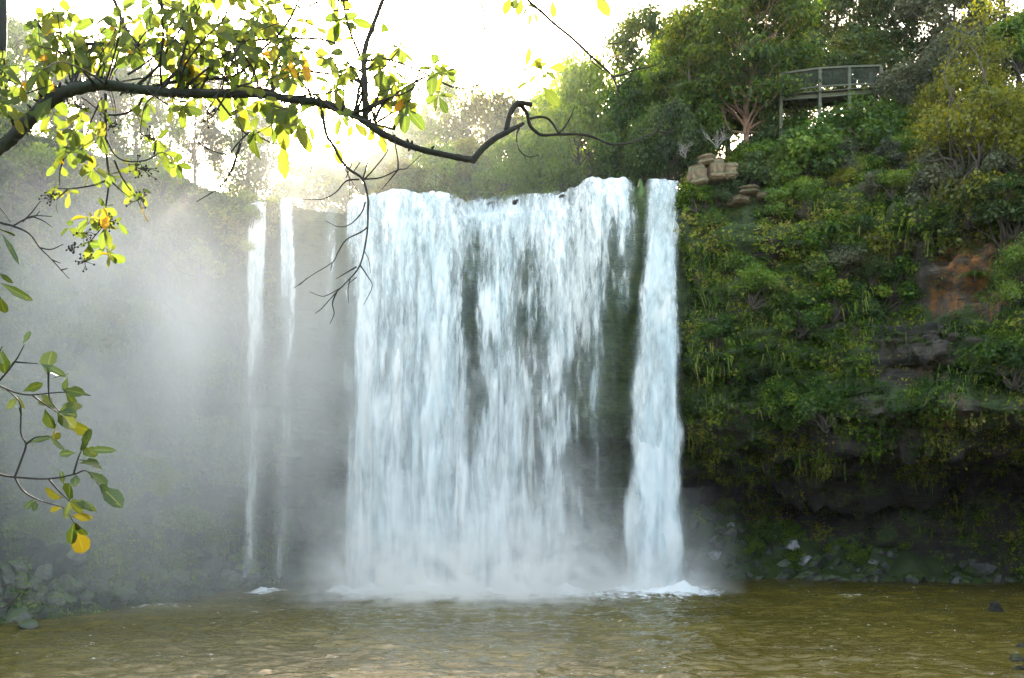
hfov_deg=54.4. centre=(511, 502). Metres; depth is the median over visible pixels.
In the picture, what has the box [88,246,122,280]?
shrub
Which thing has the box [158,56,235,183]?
slender tree
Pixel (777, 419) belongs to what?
shrub
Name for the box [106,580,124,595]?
boulder
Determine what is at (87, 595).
boulder
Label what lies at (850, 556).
shrub
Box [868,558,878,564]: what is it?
boulder
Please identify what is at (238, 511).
shrub
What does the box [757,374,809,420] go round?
shrub
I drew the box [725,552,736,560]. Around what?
boulder
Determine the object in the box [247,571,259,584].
boulder
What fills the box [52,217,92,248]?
shrub
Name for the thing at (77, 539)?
sapling
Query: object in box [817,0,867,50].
slender tree
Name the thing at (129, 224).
shrub
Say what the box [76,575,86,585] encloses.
boulder
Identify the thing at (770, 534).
shrub
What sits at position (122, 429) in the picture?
shrub
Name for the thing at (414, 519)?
waterfall
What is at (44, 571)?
boulder
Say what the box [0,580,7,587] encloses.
boulder
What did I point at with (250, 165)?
broadleaf tree
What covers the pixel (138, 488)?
shrub
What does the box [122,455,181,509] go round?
shrub
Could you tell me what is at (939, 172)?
shrub
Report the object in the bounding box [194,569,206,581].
boulder
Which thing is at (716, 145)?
dead shrub
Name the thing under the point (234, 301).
shrub
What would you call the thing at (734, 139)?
broadleaf tree
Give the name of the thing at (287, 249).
waterfall
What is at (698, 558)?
boulder
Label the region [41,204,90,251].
shrub
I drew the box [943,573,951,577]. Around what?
boulder
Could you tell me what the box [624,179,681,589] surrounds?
waterfall
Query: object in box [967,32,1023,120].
shrub
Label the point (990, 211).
shrub
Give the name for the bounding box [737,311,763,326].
fern
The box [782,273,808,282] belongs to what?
fern
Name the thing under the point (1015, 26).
broadleaf tree
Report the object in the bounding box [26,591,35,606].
boulder
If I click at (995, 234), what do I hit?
fern
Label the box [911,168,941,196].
shrub
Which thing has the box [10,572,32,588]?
boulder
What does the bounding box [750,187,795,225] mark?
shrub
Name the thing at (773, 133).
shrub
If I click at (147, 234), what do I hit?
roots
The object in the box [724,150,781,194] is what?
shrub
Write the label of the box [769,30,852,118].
broadleaf tree
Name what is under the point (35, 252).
shrub
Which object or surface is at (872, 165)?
shrub
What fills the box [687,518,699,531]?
boulder
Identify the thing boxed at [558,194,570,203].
lip rock
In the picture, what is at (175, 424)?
shrub
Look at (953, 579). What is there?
boulder
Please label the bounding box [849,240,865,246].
fern
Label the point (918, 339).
fern
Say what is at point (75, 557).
boulder
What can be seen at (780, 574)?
boulder
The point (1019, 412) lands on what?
fern
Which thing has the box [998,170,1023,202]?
shrub
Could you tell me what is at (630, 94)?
broadleaf tree
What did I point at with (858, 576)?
boulder
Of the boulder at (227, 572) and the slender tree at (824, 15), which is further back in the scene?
the slender tree at (824, 15)
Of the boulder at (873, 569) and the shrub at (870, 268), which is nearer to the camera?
the shrub at (870, 268)
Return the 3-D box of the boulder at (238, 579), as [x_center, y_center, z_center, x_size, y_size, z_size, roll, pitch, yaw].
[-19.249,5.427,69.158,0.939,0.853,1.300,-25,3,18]
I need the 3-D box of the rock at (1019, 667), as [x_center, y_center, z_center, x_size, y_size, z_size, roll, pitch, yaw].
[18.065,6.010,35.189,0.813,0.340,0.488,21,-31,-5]
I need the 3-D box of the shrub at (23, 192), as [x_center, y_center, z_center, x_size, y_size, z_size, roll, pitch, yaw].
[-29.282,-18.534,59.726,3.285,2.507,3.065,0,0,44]
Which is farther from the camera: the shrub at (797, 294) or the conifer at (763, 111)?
the conifer at (763, 111)
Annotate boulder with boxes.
[0,565,15,584]
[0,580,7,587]
[0,602,7,618]
[0,607,31,622]
[2,584,18,602]
[7,601,20,609]
[9,560,28,573]
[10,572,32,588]
[17,619,39,628]
[20,596,27,605]
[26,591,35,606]
[27,576,42,591]
[32,584,47,604]
[35,564,51,578]
[46,591,65,607]
[47,579,57,589]
[53,587,77,605]
[57,574,86,593]
[66,548,86,563]
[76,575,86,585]
[79,590,93,600]
[81,599,92,605]
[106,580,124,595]
[111,588,129,600]
[119,585,136,603]
[175,570,190,587]
[180,590,185,597]
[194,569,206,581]
[221,569,232,578]
[227,574,242,585]
[244,533,256,543]
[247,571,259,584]
[261,519,277,534]
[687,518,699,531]
[695,552,710,562]
[696,555,713,571]
[707,511,723,520]
[707,533,718,545]
[708,550,721,559]
[711,536,725,548]
[720,526,736,536]
[722,561,732,568]
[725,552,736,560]
[730,535,738,544]
[736,524,744,532]
[740,540,746,545]
[745,571,754,578]
[751,573,765,578]
[752,559,758,566]
[764,546,770,553]
[767,570,788,578]
[773,558,791,566]
[777,567,793,577]
[784,538,799,550]
[793,573,803,577]
[797,555,811,565]
[800,567,820,579]
[802,554,824,568]
[813,572,821,580]
[821,568,841,579]
[823,550,838,558]
[831,544,839,549]
[834,558,842,565]
[835,572,851,580]
[850,573,872,580]
[854,567,861,571]
[861,560,870,568]
[862,564,883,574]
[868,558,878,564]
[870,573,884,581]
[874,547,886,554]
[881,560,894,569]
[882,577,893,580]
[886,547,897,556]
[891,551,899,557]
[902,571,925,582]
[927,576,937,581]
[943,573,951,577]
[949,575,962,582]
[950,569,959,575]
[958,560,969,569]
[958,570,975,580]
[959,577,971,582]
[968,556,979,566]
[975,563,996,574]
[991,572,1004,581]
[1005,575,1019,581]
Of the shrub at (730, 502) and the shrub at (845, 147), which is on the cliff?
the shrub at (845, 147)
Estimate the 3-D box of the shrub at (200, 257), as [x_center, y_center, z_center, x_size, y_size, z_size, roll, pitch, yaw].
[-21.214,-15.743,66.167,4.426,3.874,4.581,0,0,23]
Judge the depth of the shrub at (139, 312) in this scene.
64.15 m
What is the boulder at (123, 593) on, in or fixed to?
on the cliff
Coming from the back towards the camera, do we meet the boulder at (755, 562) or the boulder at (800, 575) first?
the boulder at (755, 562)
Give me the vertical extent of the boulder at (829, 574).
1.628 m
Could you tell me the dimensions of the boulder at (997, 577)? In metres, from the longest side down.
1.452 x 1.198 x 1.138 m
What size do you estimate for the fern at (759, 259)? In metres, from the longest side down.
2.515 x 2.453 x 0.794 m
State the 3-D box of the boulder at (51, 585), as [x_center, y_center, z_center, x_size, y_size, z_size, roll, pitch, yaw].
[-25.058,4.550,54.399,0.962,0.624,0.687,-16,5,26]
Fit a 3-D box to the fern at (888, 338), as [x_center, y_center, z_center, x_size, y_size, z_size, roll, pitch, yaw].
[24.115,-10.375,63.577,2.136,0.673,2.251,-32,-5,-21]
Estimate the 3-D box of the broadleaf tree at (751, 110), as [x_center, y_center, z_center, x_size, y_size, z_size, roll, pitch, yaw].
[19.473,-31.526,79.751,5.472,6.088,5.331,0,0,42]
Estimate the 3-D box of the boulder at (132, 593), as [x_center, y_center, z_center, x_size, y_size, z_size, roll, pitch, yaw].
[-22.046,5.258,56.536,1.203,1.073,1.167,0,0,31]
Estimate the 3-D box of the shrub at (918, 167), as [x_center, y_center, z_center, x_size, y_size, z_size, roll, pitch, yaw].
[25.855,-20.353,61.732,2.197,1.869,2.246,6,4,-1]
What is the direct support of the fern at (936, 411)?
attached to the cliff
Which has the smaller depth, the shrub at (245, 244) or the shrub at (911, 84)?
the shrub at (245, 244)
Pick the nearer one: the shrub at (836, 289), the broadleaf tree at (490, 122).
the shrub at (836, 289)
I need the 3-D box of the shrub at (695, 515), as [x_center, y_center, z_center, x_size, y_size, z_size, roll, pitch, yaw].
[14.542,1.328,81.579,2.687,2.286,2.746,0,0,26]
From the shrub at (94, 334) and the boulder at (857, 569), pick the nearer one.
the shrub at (94, 334)
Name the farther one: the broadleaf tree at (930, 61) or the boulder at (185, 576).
the broadleaf tree at (930, 61)
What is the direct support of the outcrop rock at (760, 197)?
on the cliff
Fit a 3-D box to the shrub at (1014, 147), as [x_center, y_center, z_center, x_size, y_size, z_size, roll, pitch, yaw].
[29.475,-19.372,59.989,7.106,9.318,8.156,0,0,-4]
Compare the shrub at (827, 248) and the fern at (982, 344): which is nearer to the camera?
the fern at (982, 344)
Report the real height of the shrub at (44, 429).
4.816 m
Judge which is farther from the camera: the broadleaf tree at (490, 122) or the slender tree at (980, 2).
the broadleaf tree at (490, 122)
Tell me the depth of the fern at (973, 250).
60.75 m
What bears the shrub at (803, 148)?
on the cliff
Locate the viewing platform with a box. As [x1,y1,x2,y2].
[772,64,883,143]
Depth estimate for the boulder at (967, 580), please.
73.49 m
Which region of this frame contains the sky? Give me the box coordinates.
[7,0,1023,210]
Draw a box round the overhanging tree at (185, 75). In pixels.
[0,0,679,322]
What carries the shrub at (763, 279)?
on the cliff
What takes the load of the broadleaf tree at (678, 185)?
on the cliff
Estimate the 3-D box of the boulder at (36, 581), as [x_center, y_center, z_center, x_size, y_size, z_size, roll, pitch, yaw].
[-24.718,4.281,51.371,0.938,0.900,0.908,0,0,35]
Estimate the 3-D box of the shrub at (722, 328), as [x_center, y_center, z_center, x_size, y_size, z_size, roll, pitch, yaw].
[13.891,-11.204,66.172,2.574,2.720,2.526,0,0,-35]
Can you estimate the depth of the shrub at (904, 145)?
66.46 m
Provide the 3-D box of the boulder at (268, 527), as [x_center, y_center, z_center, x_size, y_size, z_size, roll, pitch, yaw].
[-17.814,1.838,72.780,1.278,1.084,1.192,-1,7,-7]
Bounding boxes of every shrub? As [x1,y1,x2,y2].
[0,324,39,350]
[0,352,39,406]
[0,372,30,416]
[0,408,33,451]
[1,142,60,205]
[4,184,46,208]
[10,325,49,358]
[21,358,59,393]
[22,393,93,469]
[29,244,57,278]
[31,300,116,359]
[37,499,77,530]
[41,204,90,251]
[48,441,115,493]
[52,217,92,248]
[54,346,94,381]
[67,253,96,281]
[80,182,136,218]
[80,417,143,461]
[81,203,146,251]
[87,287,132,340]
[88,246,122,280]
[105,158,141,185]
[115,295,169,343]
[116,357,175,408]
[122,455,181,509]
[123,470,175,507]
[126,158,187,199]
[140,402,211,459]
[140,448,176,467]
[151,444,201,502]
[153,500,226,559]
[158,346,238,401]
[164,236,227,295]
[166,341,240,399]
[204,281,279,340]
[220,227,266,264]
[225,502,260,530]
[228,545,258,575]
[229,203,262,233]
[231,459,272,493]
[252,456,285,480]
[668,181,712,218]
[677,142,691,157]
[689,507,705,524]
[694,185,714,209]
[696,206,726,228]
[697,312,741,350]
[701,123,732,148]
[707,186,733,206]
[709,248,753,289]
[709,501,730,516]
[718,496,741,512]
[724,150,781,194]
[726,140,779,169]
[735,260,787,310]
[738,121,786,144]
[744,537,765,556]
[749,134,781,157]
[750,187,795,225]
[754,523,794,550]
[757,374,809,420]
[769,114,851,185]
[769,402,804,433]
[771,149,806,167]
[771,284,833,339]
[774,121,799,133]
[775,175,825,217]
[779,377,851,433]
[780,547,806,563]
[783,106,816,127]
[784,559,801,574]
[787,123,810,131]
[788,524,808,541]
[793,272,838,321]
[795,207,869,270]
[796,255,847,281]
[797,245,822,260]
[800,263,864,321]
[802,279,828,302]
[803,135,861,171]
[809,238,833,255]
[810,240,867,281]
[812,165,845,186]
[814,88,903,153]
[822,537,848,552]
[827,166,859,189]
[840,311,869,335]
[842,540,871,568]
[843,94,927,147]
[843,228,896,282]
[845,548,870,566]
[854,251,898,288]
[856,151,896,177]
[856,168,889,200]
[869,137,908,171]
[870,255,921,317]
[872,168,911,202]
[875,63,955,104]
[887,538,913,549]
[891,127,926,159]
[898,76,972,141]
[903,0,1023,218]
[904,144,962,211]
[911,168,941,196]
[913,162,943,177]
[929,104,1023,256]
[937,207,974,250]
[943,183,1002,228]
[955,152,985,188]
[956,167,1007,205]
[966,144,1023,181]
[966,177,1023,243]
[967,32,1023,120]
[973,231,1023,309]
[973,329,1023,389]
[984,189,1023,222]
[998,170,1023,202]
[1002,375,1023,394]
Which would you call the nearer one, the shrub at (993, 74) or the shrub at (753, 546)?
the shrub at (993, 74)
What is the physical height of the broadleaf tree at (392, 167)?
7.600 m
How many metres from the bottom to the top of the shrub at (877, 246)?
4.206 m
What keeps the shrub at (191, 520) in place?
on the cliff
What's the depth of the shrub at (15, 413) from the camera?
56.08 m
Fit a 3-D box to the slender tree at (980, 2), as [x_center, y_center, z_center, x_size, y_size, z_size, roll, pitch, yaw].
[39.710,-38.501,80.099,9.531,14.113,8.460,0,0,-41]
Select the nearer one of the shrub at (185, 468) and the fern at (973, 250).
the fern at (973, 250)
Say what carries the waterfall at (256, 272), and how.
on the cliff
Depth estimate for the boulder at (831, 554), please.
79.82 m
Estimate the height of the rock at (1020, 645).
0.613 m
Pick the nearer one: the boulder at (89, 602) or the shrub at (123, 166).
the boulder at (89, 602)
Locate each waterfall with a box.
[247,201,266,555]
[280,199,297,346]
[345,176,634,591]
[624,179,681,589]
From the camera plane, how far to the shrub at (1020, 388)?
58.65 m
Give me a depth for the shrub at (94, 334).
60.01 m
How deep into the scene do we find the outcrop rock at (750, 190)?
65.85 m
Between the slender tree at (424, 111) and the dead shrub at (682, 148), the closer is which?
the dead shrub at (682, 148)
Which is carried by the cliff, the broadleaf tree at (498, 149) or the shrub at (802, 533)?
the broadleaf tree at (498, 149)
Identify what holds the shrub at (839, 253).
on the cliff
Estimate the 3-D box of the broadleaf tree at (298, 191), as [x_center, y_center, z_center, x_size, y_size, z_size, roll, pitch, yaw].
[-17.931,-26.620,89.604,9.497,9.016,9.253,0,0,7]
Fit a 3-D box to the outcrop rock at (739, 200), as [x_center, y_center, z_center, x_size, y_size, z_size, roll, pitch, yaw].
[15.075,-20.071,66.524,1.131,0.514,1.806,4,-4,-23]
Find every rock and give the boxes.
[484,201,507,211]
[512,199,521,206]
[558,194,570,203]
[637,179,643,194]
[687,163,708,188]
[698,153,715,167]
[707,157,725,184]
[722,162,738,183]
[724,194,750,207]
[738,184,759,196]
[756,191,767,201]
[988,601,1002,611]
[1009,654,1023,661]
[1011,665,1023,669]
[1016,642,1023,646]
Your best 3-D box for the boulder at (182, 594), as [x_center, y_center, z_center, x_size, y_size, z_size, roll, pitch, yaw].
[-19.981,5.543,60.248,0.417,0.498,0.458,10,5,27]
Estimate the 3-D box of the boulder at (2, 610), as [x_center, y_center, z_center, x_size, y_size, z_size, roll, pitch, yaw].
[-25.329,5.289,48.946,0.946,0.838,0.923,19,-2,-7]
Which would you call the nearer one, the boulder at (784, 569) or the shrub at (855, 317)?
the shrub at (855, 317)
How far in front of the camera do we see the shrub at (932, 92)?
67.34 m
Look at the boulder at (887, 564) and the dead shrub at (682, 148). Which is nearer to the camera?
the dead shrub at (682, 148)
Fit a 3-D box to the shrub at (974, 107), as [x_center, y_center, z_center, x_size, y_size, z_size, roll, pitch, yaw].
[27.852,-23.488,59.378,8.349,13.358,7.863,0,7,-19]
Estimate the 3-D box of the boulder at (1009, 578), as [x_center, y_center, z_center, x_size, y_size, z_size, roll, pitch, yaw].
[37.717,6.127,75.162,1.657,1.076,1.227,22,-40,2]
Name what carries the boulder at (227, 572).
on the cliff
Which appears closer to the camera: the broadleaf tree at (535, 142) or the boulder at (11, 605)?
the boulder at (11, 605)
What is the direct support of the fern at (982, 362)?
attached to the cliff
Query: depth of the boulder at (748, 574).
78.31 m
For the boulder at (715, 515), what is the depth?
82.15 m
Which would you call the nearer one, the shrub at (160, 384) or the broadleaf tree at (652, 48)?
the shrub at (160, 384)
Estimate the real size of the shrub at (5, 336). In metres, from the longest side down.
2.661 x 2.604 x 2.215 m
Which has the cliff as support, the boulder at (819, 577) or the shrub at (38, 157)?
the shrub at (38, 157)
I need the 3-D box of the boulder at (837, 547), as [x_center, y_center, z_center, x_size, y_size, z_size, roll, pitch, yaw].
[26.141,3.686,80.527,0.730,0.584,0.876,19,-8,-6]
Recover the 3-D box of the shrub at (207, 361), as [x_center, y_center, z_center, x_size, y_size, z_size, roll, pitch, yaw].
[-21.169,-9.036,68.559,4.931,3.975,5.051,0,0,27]
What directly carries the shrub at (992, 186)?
on the cliff
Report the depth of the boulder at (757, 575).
77.27 m
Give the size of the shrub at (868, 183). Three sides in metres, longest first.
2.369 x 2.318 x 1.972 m
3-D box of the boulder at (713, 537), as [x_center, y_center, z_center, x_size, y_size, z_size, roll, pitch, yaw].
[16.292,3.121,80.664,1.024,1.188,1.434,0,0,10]
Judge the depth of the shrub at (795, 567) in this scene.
79.02 m
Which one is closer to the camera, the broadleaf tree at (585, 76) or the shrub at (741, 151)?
the shrub at (741, 151)
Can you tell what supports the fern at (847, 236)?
attached to the cliff
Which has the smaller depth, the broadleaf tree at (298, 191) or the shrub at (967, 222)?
the shrub at (967, 222)
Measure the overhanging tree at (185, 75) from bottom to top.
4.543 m
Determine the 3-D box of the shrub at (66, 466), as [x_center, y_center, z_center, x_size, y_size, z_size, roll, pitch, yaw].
[-25.311,-2.023,58.222,3.964,3.300,3.879,-17,2,41]
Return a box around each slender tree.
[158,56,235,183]
[411,76,483,187]
[598,0,669,133]
[765,0,856,55]
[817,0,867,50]
[820,0,926,74]
[889,0,1021,57]
[952,0,1023,85]
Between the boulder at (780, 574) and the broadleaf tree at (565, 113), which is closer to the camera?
the boulder at (780, 574)
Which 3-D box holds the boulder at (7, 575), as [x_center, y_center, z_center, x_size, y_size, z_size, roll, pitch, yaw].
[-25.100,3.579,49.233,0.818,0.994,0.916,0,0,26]
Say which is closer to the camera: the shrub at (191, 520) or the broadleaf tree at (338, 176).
the shrub at (191, 520)
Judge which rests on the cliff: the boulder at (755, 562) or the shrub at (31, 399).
the shrub at (31, 399)
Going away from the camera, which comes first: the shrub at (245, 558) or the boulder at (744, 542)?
the shrub at (245, 558)
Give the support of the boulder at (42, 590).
on the cliff
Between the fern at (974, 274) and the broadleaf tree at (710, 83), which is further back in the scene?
the broadleaf tree at (710, 83)
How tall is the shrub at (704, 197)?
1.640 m
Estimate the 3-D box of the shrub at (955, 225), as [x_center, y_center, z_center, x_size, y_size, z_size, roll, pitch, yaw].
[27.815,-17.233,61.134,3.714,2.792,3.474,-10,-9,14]
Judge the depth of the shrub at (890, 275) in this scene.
63.33 m
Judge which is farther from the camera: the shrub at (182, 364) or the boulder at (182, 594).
the shrub at (182, 364)
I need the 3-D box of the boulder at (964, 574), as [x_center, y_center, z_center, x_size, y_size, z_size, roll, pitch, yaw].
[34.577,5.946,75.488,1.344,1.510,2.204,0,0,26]
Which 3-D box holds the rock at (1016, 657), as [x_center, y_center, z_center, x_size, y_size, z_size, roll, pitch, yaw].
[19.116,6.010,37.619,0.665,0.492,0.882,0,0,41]
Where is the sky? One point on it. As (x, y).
(458, 25)
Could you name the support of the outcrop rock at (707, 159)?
on the outcrop rock at (696, 174)
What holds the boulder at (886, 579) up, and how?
in the water
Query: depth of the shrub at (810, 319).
64.47 m
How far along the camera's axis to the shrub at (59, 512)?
56.67 m
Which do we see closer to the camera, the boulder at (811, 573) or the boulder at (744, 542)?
the boulder at (811, 573)
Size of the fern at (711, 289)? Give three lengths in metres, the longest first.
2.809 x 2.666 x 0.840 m
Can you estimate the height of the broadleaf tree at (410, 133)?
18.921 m
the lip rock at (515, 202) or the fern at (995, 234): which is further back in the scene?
the lip rock at (515, 202)
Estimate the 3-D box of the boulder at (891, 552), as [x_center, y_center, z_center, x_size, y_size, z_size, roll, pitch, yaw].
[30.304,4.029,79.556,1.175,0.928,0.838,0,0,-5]
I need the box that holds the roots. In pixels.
[96,227,200,338]
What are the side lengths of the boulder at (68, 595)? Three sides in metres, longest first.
1.252 x 1.099 x 0.890 m
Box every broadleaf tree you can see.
[0,8,74,135]
[36,56,128,152]
[83,53,192,160]
[207,107,296,202]
[262,158,357,213]
[312,154,377,212]
[343,145,420,208]
[368,157,437,194]
[370,111,442,186]
[390,136,489,203]
[429,79,542,202]
[436,137,503,209]
[470,133,546,207]
[497,124,584,204]
[501,76,599,198]
[526,48,638,194]
[541,83,612,196]
[590,68,672,184]
[618,36,713,187]
[620,123,676,186]
[622,93,710,187]
[650,0,723,188]
[663,0,837,152]
[669,89,730,168]
[717,29,760,155]
[725,73,784,136]
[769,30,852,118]
[812,25,917,115]
[861,56,948,118]
[907,23,1023,117]
[972,6,1023,109]
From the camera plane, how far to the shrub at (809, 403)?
64.25 m
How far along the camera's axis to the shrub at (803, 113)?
73.72 m
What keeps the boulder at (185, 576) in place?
on the cliff
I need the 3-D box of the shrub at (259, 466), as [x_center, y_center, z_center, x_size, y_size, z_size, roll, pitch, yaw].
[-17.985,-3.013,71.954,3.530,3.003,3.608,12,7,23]
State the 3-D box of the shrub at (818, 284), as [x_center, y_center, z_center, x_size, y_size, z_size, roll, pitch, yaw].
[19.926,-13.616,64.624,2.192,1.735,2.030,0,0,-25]
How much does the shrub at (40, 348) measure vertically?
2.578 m
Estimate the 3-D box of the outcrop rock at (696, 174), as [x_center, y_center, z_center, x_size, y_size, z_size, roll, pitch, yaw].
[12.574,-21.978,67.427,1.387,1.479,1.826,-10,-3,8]
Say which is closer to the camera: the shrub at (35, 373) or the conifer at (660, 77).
the shrub at (35, 373)
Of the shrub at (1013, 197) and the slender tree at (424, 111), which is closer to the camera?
the shrub at (1013, 197)
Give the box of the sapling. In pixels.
[0,201,124,607]
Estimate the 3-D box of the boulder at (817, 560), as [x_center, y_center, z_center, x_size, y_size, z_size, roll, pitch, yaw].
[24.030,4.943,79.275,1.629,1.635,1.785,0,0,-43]
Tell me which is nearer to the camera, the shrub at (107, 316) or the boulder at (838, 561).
the shrub at (107, 316)
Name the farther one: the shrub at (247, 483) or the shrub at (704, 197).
the shrub at (247, 483)
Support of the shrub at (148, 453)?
on the cliff
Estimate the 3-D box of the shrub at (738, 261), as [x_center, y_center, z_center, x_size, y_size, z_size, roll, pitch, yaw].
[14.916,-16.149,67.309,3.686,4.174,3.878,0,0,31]
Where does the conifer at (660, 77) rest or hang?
on the cliff
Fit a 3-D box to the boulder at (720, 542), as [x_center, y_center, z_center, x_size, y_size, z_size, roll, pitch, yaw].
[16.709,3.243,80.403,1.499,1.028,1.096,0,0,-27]
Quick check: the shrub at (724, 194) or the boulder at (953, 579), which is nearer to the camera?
the shrub at (724, 194)
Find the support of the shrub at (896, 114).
on the cliff
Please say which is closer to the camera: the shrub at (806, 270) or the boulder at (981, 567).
the shrub at (806, 270)
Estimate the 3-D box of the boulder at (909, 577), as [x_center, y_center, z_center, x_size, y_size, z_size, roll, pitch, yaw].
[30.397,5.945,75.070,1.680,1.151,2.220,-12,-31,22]
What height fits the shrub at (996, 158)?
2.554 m
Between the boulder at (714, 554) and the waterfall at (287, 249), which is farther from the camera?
the boulder at (714, 554)
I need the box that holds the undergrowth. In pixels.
[0,111,1023,622]
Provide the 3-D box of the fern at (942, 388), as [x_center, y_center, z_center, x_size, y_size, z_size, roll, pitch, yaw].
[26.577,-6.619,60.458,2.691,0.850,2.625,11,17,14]
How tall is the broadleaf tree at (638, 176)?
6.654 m
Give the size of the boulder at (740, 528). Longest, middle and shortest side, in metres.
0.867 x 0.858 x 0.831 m
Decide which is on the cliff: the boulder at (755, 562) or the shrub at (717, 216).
the shrub at (717, 216)
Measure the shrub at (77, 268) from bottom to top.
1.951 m
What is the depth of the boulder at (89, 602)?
53.45 m
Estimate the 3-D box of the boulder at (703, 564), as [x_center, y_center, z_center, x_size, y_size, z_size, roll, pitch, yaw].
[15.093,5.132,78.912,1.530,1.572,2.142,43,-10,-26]
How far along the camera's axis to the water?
45.12 m
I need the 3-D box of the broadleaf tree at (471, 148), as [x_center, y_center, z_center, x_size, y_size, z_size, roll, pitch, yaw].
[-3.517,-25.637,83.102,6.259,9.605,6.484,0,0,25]
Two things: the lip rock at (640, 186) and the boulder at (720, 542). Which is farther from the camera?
the boulder at (720, 542)
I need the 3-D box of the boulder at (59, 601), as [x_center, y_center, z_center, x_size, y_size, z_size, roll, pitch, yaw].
[-24.085,5.120,52.442,1.131,0.879,1.030,0,0,33]
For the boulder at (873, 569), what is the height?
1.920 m
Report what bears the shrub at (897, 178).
on the cliff
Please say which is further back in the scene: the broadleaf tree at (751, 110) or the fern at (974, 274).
the broadleaf tree at (751, 110)
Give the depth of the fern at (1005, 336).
58.21 m
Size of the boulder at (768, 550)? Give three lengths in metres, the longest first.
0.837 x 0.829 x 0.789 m
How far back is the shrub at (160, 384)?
66.01 m
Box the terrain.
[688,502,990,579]
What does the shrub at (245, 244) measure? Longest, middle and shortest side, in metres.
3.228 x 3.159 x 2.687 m
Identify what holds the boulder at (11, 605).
on the cliff
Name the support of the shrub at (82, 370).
on the cliff
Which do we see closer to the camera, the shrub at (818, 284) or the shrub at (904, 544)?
the shrub at (818, 284)
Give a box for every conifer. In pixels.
[632,1,742,159]
[706,0,815,133]
[849,0,959,74]
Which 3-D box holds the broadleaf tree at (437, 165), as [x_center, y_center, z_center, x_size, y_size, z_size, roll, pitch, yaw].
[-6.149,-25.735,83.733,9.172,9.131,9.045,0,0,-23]
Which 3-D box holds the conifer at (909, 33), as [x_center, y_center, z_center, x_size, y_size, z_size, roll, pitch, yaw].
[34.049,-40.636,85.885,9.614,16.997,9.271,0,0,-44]
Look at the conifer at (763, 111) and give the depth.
74.16 m
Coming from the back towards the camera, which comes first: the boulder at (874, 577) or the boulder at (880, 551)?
the boulder at (880, 551)
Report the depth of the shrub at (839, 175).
65.83 m
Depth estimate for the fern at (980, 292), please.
60.69 m
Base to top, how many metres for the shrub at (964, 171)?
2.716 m
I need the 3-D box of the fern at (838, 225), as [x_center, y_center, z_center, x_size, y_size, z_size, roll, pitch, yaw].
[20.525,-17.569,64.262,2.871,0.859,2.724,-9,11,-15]
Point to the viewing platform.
(820, 97)
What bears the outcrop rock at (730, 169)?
on the cliff
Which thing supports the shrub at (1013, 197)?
on the cliff
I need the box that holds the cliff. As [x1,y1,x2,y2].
[0,114,1023,618]
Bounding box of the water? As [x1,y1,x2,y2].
[0,577,1023,677]
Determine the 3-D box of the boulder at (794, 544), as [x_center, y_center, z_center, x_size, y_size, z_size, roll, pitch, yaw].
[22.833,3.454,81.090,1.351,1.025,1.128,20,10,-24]
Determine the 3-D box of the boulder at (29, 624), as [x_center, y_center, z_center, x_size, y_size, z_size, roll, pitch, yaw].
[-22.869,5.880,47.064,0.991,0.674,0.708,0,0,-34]
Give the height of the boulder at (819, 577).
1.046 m
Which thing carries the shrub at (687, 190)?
on the cliff
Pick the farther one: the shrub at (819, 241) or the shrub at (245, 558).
the shrub at (245, 558)
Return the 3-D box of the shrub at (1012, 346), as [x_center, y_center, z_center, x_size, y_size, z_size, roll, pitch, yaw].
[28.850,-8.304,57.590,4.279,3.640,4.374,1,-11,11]
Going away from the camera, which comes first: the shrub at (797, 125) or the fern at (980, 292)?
the fern at (980, 292)
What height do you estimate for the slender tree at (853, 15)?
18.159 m
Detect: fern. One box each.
[692,286,727,297]
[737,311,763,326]
[746,257,773,266]
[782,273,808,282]
[814,222,852,234]
[828,233,868,244]
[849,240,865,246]
[876,331,902,350]
[910,337,932,351]
[920,406,950,415]
[927,386,959,399]
[953,270,997,285]
[961,246,982,254]
[972,291,994,299]
[972,341,998,350]
[972,356,996,375]
[981,228,1005,244]
[982,334,1008,348]
[1003,409,1023,423]
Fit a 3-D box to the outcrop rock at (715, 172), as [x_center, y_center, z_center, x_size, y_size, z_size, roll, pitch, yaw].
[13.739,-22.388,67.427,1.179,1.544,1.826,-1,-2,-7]
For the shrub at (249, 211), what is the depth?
67.08 m
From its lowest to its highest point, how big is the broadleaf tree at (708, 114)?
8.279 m
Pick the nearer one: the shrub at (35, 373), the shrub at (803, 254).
the shrub at (35, 373)
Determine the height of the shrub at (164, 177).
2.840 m

